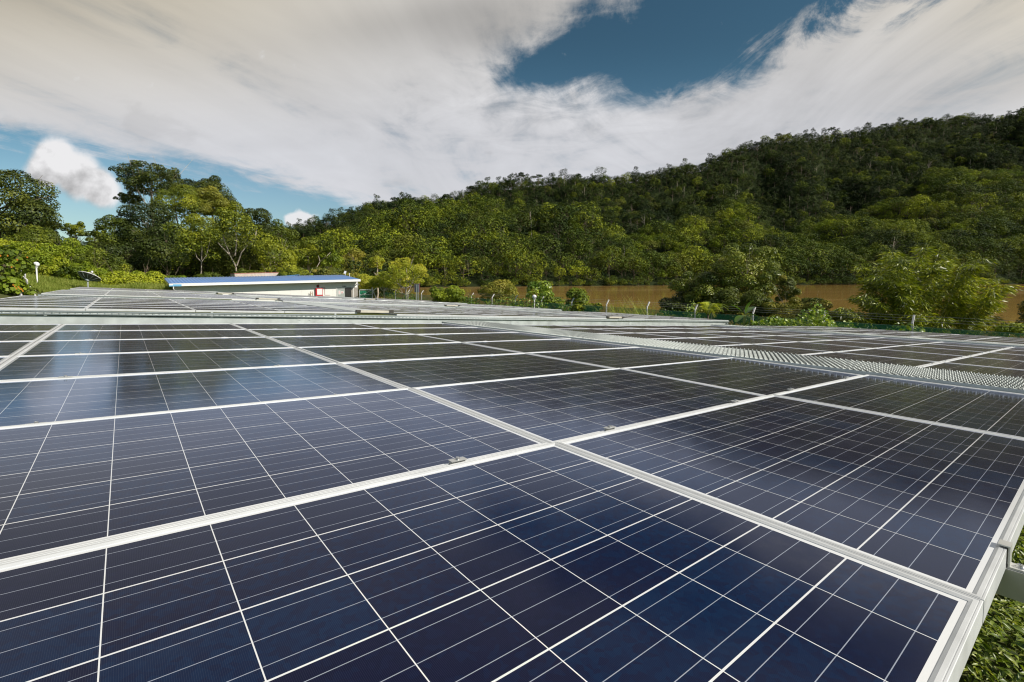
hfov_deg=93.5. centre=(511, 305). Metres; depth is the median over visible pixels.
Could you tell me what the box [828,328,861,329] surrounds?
solar panel
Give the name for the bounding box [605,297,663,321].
grass
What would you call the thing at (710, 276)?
river tree
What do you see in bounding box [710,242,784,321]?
river tree
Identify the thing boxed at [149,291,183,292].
solar panel
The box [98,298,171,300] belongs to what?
solar panel
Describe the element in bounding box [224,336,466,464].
mounting rail
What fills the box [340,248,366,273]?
forest tree
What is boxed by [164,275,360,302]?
white building
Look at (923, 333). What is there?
solar panel
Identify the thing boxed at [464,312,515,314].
solar panel
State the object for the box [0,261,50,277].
bushy tree
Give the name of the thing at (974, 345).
solar panel
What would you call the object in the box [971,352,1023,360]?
solar panel
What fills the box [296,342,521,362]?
solar panel
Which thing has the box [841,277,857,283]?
hillside tree
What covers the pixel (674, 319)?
solar panel
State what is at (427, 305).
solar panel
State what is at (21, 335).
solar panel
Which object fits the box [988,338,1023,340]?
solar panel
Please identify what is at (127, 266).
bushy tree
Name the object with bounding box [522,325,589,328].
solar panel
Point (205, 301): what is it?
solar panel
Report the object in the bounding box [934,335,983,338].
solar panel
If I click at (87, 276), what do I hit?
satellite dish
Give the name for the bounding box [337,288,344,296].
door
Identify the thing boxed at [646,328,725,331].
solar panel
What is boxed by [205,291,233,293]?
walkway cover
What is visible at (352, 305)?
solar panel
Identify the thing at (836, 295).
river
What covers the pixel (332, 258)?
forest tree
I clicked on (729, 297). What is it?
bush
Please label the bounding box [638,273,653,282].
hillside tree
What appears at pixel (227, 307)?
solar panel
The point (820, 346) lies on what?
solar panel
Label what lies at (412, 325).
solar panel
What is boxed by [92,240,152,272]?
forest tree
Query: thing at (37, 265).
globe lamp
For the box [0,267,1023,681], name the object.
ground
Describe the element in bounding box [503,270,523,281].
hillside tree
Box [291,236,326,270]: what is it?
forest tree
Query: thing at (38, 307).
solar panel
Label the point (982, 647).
ground cover
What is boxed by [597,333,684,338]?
solar panel
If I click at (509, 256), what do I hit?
hillside tree
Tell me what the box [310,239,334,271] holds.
forked tree
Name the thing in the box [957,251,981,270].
hillside tree
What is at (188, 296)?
solar panel
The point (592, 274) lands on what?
hillside tree
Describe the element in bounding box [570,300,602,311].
bush
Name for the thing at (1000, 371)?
solar panel
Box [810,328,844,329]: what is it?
solar panel
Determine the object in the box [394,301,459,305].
walkway cover
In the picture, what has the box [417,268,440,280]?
hillside tree
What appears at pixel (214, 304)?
solar panel
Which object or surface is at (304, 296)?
solar panel rows
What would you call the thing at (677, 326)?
solar panel
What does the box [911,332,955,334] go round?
solar panel
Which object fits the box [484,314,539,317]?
solar panel
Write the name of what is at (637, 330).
solar panel
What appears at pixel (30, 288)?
flowering creeper
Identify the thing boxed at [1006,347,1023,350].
solar panel
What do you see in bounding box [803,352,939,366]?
solar panel
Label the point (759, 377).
solar panel
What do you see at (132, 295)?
solar panel
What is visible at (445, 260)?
hillside tree
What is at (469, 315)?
solar panel
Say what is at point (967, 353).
solar panel
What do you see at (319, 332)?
solar panel
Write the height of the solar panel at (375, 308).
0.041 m
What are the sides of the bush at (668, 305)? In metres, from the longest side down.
3.604 x 2.213 x 1.952 m
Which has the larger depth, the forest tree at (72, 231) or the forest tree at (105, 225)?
the forest tree at (72, 231)
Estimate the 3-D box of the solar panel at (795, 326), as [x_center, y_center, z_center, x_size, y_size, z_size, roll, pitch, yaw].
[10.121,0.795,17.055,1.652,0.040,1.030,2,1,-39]
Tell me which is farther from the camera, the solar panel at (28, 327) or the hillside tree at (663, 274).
the hillside tree at (663, 274)
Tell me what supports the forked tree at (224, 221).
on the ground at (970, 659)
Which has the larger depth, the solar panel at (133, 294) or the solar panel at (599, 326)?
the solar panel at (133, 294)
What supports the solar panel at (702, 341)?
on the mounting rail
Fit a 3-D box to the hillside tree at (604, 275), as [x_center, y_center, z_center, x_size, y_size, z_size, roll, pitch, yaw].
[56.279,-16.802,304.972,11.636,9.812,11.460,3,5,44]
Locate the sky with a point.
(304, 109)
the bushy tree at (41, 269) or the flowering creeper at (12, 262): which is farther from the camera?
the bushy tree at (41, 269)
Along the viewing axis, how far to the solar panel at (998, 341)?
12.05 m
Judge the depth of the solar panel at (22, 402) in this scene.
2.22 m
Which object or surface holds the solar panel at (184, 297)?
on the cable tray at (281, 301)
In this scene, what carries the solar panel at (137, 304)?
on the support beam
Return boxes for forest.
[82,110,1023,275]
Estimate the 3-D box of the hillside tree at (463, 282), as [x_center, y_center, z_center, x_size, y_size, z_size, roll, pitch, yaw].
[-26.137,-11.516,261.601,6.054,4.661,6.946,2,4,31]
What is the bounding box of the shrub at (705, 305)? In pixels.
[695,302,720,318]
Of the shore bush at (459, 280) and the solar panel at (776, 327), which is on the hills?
the shore bush at (459, 280)
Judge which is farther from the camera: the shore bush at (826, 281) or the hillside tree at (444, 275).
the shore bush at (826, 281)
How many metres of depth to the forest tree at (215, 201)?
95.53 m
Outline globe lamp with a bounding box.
[34,262,39,280]
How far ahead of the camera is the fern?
27.00 m
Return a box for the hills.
[291,115,1023,286]
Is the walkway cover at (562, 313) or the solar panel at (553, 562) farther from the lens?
the walkway cover at (562, 313)
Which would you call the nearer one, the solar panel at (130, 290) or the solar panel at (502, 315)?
the solar panel at (502, 315)
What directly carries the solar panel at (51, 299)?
on the ground at (970, 659)
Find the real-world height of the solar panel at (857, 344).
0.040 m
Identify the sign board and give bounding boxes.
[414,284,419,299]
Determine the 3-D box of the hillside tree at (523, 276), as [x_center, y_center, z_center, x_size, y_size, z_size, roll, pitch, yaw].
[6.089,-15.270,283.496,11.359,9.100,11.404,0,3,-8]
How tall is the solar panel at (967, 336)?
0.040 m
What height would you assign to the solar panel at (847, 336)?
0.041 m
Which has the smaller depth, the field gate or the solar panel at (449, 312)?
the solar panel at (449, 312)
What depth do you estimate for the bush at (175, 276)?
65.38 m
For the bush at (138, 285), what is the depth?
47.44 m
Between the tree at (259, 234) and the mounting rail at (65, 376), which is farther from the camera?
the tree at (259, 234)
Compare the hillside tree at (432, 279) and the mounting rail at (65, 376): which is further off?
the hillside tree at (432, 279)
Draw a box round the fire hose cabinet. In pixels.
[315,287,323,295]
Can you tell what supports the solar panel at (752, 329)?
on the mounting rail
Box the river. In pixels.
[381,284,1023,337]
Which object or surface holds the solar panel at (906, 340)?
on the mounting rail
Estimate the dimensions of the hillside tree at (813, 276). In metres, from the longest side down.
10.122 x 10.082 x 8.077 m
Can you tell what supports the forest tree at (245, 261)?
on the ground at (970, 659)
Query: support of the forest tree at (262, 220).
on the ground at (970, 659)
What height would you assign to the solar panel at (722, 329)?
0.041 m
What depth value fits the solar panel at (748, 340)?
7.96 m
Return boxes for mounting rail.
[30,339,92,423]
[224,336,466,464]
[274,328,1023,602]
[385,334,739,402]
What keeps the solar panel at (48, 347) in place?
on the mounting rail at (457, 459)
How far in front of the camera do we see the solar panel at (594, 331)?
8.71 m
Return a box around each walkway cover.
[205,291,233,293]
[233,295,279,299]
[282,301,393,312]
[331,296,376,299]
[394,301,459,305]
[489,308,623,317]
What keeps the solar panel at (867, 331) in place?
on the mounting rail
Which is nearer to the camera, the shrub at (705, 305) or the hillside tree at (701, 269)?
the shrub at (705, 305)
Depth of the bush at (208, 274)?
66.69 m
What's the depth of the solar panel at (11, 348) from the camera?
3.43 m
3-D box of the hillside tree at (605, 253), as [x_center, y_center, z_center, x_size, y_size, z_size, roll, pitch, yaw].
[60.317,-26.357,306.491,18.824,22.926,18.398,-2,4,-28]
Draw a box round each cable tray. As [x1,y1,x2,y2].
[0,310,728,321]
[38,294,561,310]
[68,289,467,303]
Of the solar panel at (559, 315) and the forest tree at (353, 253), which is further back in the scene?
the forest tree at (353, 253)
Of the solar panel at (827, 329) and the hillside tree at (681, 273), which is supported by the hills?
the hillside tree at (681, 273)
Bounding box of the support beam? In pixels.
[0,315,727,325]
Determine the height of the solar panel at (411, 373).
0.040 m
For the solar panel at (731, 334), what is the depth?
9.79 m
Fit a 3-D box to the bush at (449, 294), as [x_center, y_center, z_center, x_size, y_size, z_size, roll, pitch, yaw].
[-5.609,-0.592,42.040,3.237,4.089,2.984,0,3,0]
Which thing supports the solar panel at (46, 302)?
on the support beam
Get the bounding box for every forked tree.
[161,222,222,273]
[204,207,262,270]
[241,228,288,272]
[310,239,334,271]
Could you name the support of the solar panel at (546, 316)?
on the cable tray at (49, 312)
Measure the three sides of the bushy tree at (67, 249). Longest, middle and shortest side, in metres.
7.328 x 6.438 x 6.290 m
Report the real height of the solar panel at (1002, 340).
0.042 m
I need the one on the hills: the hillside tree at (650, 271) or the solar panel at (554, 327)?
the hillside tree at (650, 271)
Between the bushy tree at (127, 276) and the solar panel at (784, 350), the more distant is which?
the bushy tree at (127, 276)
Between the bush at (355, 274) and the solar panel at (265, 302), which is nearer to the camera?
the solar panel at (265, 302)
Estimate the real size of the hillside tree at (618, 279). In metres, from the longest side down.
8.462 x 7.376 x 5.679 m
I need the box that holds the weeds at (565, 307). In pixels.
[383,292,931,332]
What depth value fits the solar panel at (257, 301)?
16.57 m
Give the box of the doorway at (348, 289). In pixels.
[345,287,350,296]
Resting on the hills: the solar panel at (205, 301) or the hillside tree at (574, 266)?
the hillside tree at (574, 266)
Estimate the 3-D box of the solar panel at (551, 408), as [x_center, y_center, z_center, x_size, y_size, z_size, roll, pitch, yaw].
[0.454,0.479,2.549,1.652,0.041,1.030,2,2,-39]
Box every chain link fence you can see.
[16,274,35,295]
[384,288,1023,337]
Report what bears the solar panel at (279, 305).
on the support beam
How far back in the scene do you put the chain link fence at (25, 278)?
29.29 m
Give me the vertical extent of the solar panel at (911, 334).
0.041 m
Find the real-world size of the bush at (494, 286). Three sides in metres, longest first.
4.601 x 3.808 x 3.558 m
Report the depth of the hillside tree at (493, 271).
278.86 m
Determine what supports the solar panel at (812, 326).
on the mounting rail
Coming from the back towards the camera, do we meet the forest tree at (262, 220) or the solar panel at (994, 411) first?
the forest tree at (262, 220)
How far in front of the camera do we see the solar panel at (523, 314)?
17.34 m
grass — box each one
[4,271,120,296]
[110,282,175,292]
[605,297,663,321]
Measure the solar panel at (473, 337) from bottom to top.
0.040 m
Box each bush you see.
[162,263,186,277]
[192,272,223,277]
[233,267,264,272]
[277,266,312,275]
[311,267,341,274]
[341,272,359,277]
[357,274,381,297]
[429,278,465,301]
[453,277,470,285]
[477,275,518,303]
[540,295,563,306]
[565,287,589,305]
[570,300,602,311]
[603,275,617,283]
[658,280,716,316]
[659,295,692,314]
[692,303,719,317]
[703,286,782,323]
[755,290,842,324]
[774,275,801,301]
[795,276,805,283]
[811,246,1023,337]
[820,278,832,283]
[994,323,1023,336]
[1015,301,1023,323]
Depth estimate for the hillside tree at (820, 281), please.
337.14 m
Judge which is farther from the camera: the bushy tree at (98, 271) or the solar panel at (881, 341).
the bushy tree at (98, 271)
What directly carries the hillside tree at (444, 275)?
on the hills
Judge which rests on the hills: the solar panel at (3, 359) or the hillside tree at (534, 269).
the hillside tree at (534, 269)
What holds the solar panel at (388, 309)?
on the support beam
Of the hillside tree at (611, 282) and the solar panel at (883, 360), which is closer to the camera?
the solar panel at (883, 360)
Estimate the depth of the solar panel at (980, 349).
8.42 m
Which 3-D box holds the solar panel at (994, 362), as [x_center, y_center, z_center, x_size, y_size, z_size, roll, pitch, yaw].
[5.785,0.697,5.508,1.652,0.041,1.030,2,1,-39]
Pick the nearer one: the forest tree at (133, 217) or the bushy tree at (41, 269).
the bushy tree at (41, 269)
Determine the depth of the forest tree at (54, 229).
87.72 m
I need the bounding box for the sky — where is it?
[0,0,1023,242]
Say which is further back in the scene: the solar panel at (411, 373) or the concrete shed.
the concrete shed
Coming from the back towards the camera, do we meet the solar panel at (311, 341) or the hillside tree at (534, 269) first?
the hillside tree at (534, 269)
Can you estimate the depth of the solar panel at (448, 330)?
6.80 m
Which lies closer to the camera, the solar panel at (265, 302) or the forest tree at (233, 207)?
the solar panel at (265, 302)
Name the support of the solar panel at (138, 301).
on the ground at (970, 659)
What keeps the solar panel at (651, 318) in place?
on the cable tray at (49, 312)
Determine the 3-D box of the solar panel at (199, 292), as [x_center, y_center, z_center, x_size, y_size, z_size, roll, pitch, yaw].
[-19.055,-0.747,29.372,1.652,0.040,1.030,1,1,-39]
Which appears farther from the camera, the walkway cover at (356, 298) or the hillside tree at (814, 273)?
the hillside tree at (814, 273)
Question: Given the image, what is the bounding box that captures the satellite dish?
[77,271,100,286]
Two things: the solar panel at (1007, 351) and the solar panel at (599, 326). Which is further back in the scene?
the solar panel at (599, 326)
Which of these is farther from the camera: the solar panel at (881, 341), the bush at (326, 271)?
the bush at (326, 271)
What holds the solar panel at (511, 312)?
on the support beam
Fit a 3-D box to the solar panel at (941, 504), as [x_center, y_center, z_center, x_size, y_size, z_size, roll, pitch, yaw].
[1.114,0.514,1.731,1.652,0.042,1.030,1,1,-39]
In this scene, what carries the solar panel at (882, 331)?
on the mounting rail
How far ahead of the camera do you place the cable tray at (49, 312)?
10.64 m
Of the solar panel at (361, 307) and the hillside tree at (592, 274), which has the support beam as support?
the solar panel at (361, 307)
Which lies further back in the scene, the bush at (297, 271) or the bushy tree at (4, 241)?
the bush at (297, 271)
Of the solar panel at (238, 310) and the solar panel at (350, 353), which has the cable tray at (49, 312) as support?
the solar panel at (238, 310)
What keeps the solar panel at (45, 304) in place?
on the support beam
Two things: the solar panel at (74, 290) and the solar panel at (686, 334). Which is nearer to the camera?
the solar panel at (686, 334)
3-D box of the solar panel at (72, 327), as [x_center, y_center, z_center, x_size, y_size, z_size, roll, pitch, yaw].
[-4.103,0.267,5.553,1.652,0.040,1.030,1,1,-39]
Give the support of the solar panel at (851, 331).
on the mounting rail
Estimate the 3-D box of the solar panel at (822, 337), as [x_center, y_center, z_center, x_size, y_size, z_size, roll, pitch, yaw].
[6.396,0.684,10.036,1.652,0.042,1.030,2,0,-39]
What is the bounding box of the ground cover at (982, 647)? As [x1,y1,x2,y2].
[962,525,1023,681]
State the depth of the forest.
539.59 m
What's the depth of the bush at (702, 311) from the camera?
29.75 m
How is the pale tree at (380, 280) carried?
on the ground at (970, 659)
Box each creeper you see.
[0,245,37,295]
[0,270,35,295]
[684,300,856,327]
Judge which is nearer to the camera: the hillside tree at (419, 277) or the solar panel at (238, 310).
the solar panel at (238, 310)
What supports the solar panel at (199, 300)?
on the ground at (970, 659)
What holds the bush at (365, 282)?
on the ground at (970, 659)
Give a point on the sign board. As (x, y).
(416, 288)
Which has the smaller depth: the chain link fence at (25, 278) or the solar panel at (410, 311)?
the solar panel at (410, 311)
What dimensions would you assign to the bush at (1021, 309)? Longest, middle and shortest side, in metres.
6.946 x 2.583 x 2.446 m
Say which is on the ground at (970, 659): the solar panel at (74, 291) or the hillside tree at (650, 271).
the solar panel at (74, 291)
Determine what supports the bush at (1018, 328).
on the ground at (970, 659)
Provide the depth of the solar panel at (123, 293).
20.17 m
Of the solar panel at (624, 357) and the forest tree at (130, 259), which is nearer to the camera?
the solar panel at (624, 357)
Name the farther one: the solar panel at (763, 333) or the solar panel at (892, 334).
the solar panel at (892, 334)
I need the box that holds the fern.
[697,303,728,315]
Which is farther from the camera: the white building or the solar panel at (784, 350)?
the white building
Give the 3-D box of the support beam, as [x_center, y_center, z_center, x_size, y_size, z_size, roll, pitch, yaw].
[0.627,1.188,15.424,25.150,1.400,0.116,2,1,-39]
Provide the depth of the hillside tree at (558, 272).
291.00 m
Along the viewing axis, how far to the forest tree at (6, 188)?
82.45 m
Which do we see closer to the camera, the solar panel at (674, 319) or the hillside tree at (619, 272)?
the solar panel at (674, 319)
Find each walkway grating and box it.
[442,321,1023,393]
[711,324,1023,346]
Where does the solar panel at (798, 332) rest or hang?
on the mounting rail
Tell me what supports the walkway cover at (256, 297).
on the support beam
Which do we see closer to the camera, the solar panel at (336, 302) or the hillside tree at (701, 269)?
the solar panel at (336, 302)
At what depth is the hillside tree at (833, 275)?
340.29 m
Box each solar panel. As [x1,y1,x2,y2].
[0,299,94,302]
[0,301,92,303]
[0,303,90,305]
[0,305,87,310]
[0,324,61,331]
[0,331,50,340]
[0,341,35,356]
[0,347,335,380]
[0,356,12,364]
[0,363,404,426]
[0,388,548,562]
[0,442,983,681]
[1,298,96,300]
[8,296,98,299]
[15,337,292,355]
[16,295,99,297]
[38,329,265,340]
[41,293,104,295]
[45,292,101,293]
[53,324,244,330]
[54,291,107,292]
[59,290,107,291]
[71,288,110,290]
[85,306,194,311]
[90,304,188,307]
[92,302,183,305]
[95,301,178,303]
[97,300,176,302]
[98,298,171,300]
[103,298,169,299]
[105,294,160,296]
[107,293,156,294]
[111,290,148,291]
[114,294,158,295]
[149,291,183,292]
[159,295,204,296]
[161,296,210,298]
[170,299,233,301]
[172,300,238,302]
[175,301,243,303]
[179,303,253,305]
[182,304,259,306]
[184,292,216,293]
[187,306,269,308]
[192,308,283,312]
[210,297,256,299]
[229,300,285,302]
[233,323,376,328]
[239,302,292,303]
[244,303,300,304]
[247,328,411,336]
[249,304,315,306]
[255,305,322,307]
[265,307,337,309]
[269,334,458,347]
[275,309,356,313]
[277,300,320,302]
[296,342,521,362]
[320,301,355,303]
[335,305,370,306]
[340,353,610,387]
[343,306,379,307]
[352,307,398,309]
[353,302,387,304]
[354,323,471,327]
[369,309,408,310]
[380,307,420,308]
[381,312,451,315]
[382,310,427,312]
[383,327,513,333]
[385,303,417,305]
[390,308,441,310]
[409,310,451,311]
[412,368,766,442]
[414,304,442,305]
[418,332,570,341]
[419,311,474,313]
[421,308,457,309]
[438,313,498,316]
[452,311,492,312]
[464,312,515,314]
[464,339,635,352]
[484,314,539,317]
[493,312,529,313]
[504,313,553,315]
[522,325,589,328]
[528,315,575,317]
[528,347,725,367]
[542,314,576,315]
[557,395,1023,623]
[558,325,630,328]
[561,329,631,332]
[567,316,606,318]
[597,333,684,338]
[600,328,677,332]
[608,325,673,328]
[609,317,643,318]
[624,357,861,395]
[630,317,668,319]
[642,332,733,337]
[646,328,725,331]
[649,325,708,327]
[651,338,747,345]
[661,318,689,319]
[687,328,750,331]
[688,332,772,335]
[694,336,796,343]
[696,326,740,327]
[719,344,832,354]
[725,328,783,330]
[735,331,804,334]
[738,335,827,341]
[758,342,870,351]
[759,326,794,327]
[763,331,827,334]
[773,374,1023,437]
[777,335,856,339]
[779,326,812,327]
[790,328,835,330]
[797,326,828,327]
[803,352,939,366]
[804,340,900,347]
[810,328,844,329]
[815,334,883,338]
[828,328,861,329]
[834,330,871,332]
[838,348,966,361]
[839,339,924,344]
[841,330,893,332]
[846,328,877,329]
[862,330,903,332]
[863,333,918,336]
[866,338,940,342]
[877,345,985,356]
[879,330,911,331]
[888,333,934,335]
[904,332,943,334]
[905,343,1000,352]
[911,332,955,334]
[914,336,972,339]
[921,362,1023,378]
[927,342,1010,348]
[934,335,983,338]
[941,335,993,337]
[945,356,1023,369]
[956,334,994,337]
[970,339,1023,343]
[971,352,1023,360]
[980,338,1023,341]
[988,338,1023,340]
[992,349,1023,354]
[995,337,1023,338]
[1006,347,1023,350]
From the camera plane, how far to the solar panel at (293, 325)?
6.62 m
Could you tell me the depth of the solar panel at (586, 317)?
17.30 m
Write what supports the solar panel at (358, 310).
on the support beam
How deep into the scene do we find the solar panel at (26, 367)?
3.00 m
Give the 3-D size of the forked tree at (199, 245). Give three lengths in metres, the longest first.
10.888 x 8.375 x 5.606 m
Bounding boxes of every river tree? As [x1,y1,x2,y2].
[668,260,742,302]
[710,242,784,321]
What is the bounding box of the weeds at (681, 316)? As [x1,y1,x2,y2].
[379,297,915,331]
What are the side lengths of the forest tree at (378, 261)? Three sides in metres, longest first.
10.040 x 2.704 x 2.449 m
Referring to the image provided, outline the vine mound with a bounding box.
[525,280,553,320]
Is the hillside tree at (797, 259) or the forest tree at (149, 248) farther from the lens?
the hillside tree at (797, 259)
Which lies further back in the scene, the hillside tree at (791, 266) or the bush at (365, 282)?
the hillside tree at (791, 266)
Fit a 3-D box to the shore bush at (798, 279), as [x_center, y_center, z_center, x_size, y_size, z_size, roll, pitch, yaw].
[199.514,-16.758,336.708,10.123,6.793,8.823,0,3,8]
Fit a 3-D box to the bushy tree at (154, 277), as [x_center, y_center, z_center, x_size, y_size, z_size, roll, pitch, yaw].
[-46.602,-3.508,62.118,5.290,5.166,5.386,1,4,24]
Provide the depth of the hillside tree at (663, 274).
317.57 m
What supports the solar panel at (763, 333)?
on the mounting rail
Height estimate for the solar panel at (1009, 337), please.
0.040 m
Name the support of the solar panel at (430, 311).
on the support beam
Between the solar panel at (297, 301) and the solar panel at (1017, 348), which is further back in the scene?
the solar panel at (297, 301)
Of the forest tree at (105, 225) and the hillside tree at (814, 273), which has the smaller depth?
the forest tree at (105, 225)
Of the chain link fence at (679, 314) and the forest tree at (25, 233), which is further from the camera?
the forest tree at (25, 233)
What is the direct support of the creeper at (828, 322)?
on the ground at (970, 659)
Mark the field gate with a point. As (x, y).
(364, 294)
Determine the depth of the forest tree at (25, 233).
72.97 m
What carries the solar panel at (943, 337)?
on the mounting rail
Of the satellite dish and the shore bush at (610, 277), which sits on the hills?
the shore bush at (610, 277)
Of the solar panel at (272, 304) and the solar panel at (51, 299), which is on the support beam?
the solar panel at (272, 304)
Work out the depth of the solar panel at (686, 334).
8.75 m
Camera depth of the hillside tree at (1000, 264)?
371.10 m
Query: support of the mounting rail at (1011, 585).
on the support beam
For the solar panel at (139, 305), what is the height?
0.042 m
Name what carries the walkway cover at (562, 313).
on the cable tray at (49, 312)
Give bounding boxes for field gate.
[359,289,371,297]
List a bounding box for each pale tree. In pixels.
[372,271,394,298]
[385,256,428,296]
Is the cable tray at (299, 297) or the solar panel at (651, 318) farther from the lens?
the cable tray at (299, 297)
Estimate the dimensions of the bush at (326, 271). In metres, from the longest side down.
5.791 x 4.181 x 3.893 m
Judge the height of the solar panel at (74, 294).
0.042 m
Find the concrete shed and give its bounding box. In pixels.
[230,272,278,281]
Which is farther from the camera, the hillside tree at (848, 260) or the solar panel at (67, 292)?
the hillside tree at (848, 260)
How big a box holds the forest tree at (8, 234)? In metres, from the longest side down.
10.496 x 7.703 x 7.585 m
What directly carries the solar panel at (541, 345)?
attached to the mounting rail
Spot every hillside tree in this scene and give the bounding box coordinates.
[356,256,374,272]
[359,252,395,271]
[408,276,423,285]
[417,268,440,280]
[421,276,440,285]
[437,270,459,282]
[440,254,454,274]
[445,253,484,277]
[457,280,469,285]
[475,271,492,281]
[487,264,505,275]
[498,244,531,275]
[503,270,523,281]
[514,272,531,281]
[515,263,543,279]
[521,275,539,283]
[538,254,553,274]
[552,266,565,278]
[565,275,576,281]
[566,260,590,276]
[572,279,585,284]
[579,267,603,280]
[593,245,624,276]
[594,272,608,281]
[605,279,615,285]
[613,257,629,278]
[617,278,627,284]
[623,254,645,278]
[638,265,659,279]
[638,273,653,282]
[657,269,667,277]
[657,278,668,284]
[663,264,687,278]
[688,265,711,276]
[696,253,727,273]
[777,262,798,276]
[780,258,814,275]
[794,260,823,279]
[806,275,820,280]
[811,258,831,276]
[814,278,825,283]
[818,267,845,279]
[828,249,860,274]
[841,263,865,276]
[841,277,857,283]
[935,251,975,273]
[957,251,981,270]
[975,267,996,276]
[984,260,1012,273]
[1001,262,1017,276]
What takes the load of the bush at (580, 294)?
on the ground at (970, 659)
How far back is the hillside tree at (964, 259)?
363.49 m
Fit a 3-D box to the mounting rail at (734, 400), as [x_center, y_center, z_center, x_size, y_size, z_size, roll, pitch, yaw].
[-0.436,0.447,4.383,0.056,0.112,7.674,2,1,-39]
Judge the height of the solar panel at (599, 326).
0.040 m
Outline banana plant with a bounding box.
[733,300,758,325]
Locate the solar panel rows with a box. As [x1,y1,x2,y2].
[77,287,455,302]
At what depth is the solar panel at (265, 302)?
15.74 m
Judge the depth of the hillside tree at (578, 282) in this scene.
290.25 m
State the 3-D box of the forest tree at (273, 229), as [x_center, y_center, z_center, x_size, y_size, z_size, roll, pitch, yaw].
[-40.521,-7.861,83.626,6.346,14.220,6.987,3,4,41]
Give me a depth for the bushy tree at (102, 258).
63.20 m
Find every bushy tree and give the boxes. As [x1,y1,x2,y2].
[0,238,34,267]
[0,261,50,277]
[6,234,70,274]
[31,253,89,280]
[39,235,99,270]
[60,255,108,280]
[71,247,124,275]
[90,262,147,285]
[98,258,133,271]
[123,261,172,285]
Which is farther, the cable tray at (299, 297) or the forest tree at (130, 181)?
the forest tree at (130, 181)
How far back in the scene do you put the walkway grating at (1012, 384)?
4.33 m
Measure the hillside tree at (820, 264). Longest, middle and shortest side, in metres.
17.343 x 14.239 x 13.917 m
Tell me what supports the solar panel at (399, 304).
on the cable tray at (281, 301)
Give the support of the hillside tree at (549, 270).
on the hills
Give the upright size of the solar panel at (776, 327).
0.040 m
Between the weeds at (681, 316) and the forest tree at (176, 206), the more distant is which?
the forest tree at (176, 206)
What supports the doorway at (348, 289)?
in the white building
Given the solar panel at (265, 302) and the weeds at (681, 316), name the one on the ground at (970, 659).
the weeds at (681, 316)
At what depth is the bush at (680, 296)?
35.44 m
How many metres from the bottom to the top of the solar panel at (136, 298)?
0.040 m
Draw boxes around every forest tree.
[0,169,63,238]
[0,195,55,238]
[10,224,61,245]
[24,222,62,248]
[60,221,86,246]
[85,231,103,246]
[90,214,141,252]
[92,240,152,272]
[108,157,188,270]
[109,202,175,273]
[112,191,143,207]
[130,223,193,274]
[149,184,211,274]
[167,213,226,273]
[179,175,237,225]
[188,185,229,269]
[205,231,261,272]
[217,201,250,228]
[244,208,272,230]
[252,238,297,271]
[256,219,300,271]
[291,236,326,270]
[318,246,344,267]
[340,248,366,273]
[369,255,384,297]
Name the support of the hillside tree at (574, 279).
on the hills
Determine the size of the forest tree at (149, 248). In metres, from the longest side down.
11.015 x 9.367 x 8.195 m
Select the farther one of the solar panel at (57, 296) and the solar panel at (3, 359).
the solar panel at (57, 296)
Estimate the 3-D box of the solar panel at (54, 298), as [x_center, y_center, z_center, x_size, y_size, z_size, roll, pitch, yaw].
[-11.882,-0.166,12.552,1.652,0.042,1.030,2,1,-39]
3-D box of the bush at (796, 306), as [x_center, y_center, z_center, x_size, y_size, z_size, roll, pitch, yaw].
[17.332,0.976,29.034,4.594,4.968,4.688,3,4,41]
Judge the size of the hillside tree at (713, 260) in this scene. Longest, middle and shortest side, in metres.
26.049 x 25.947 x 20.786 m
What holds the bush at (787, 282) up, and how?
on the ground at (970, 659)
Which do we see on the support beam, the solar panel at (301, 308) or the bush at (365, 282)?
the solar panel at (301, 308)
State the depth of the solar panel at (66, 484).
1.37 m
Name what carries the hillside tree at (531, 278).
on the hills
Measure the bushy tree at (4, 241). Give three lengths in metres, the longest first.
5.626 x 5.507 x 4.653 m
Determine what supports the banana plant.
on the ground at (970, 659)
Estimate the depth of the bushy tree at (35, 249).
57.22 m
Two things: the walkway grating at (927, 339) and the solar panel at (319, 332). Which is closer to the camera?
the solar panel at (319, 332)
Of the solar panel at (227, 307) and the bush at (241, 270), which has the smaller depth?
the solar panel at (227, 307)
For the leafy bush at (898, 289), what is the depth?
25.71 m
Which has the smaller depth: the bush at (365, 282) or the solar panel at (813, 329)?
the solar panel at (813, 329)
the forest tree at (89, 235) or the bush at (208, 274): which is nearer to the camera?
the bush at (208, 274)
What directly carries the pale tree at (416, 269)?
on the ground at (970, 659)
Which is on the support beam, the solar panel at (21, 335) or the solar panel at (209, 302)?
the solar panel at (209, 302)
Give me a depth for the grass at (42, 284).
37.91 m
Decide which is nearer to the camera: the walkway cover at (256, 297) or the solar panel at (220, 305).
the solar panel at (220, 305)
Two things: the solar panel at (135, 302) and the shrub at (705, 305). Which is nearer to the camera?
the solar panel at (135, 302)
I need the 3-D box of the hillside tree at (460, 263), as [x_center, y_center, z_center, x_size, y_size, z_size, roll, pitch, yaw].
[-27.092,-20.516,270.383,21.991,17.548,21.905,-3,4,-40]
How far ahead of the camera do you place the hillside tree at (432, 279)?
252.51 m
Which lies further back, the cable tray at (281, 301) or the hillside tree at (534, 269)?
the hillside tree at (534, 269)
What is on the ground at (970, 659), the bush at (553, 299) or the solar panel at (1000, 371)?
the bush at (553, 299)

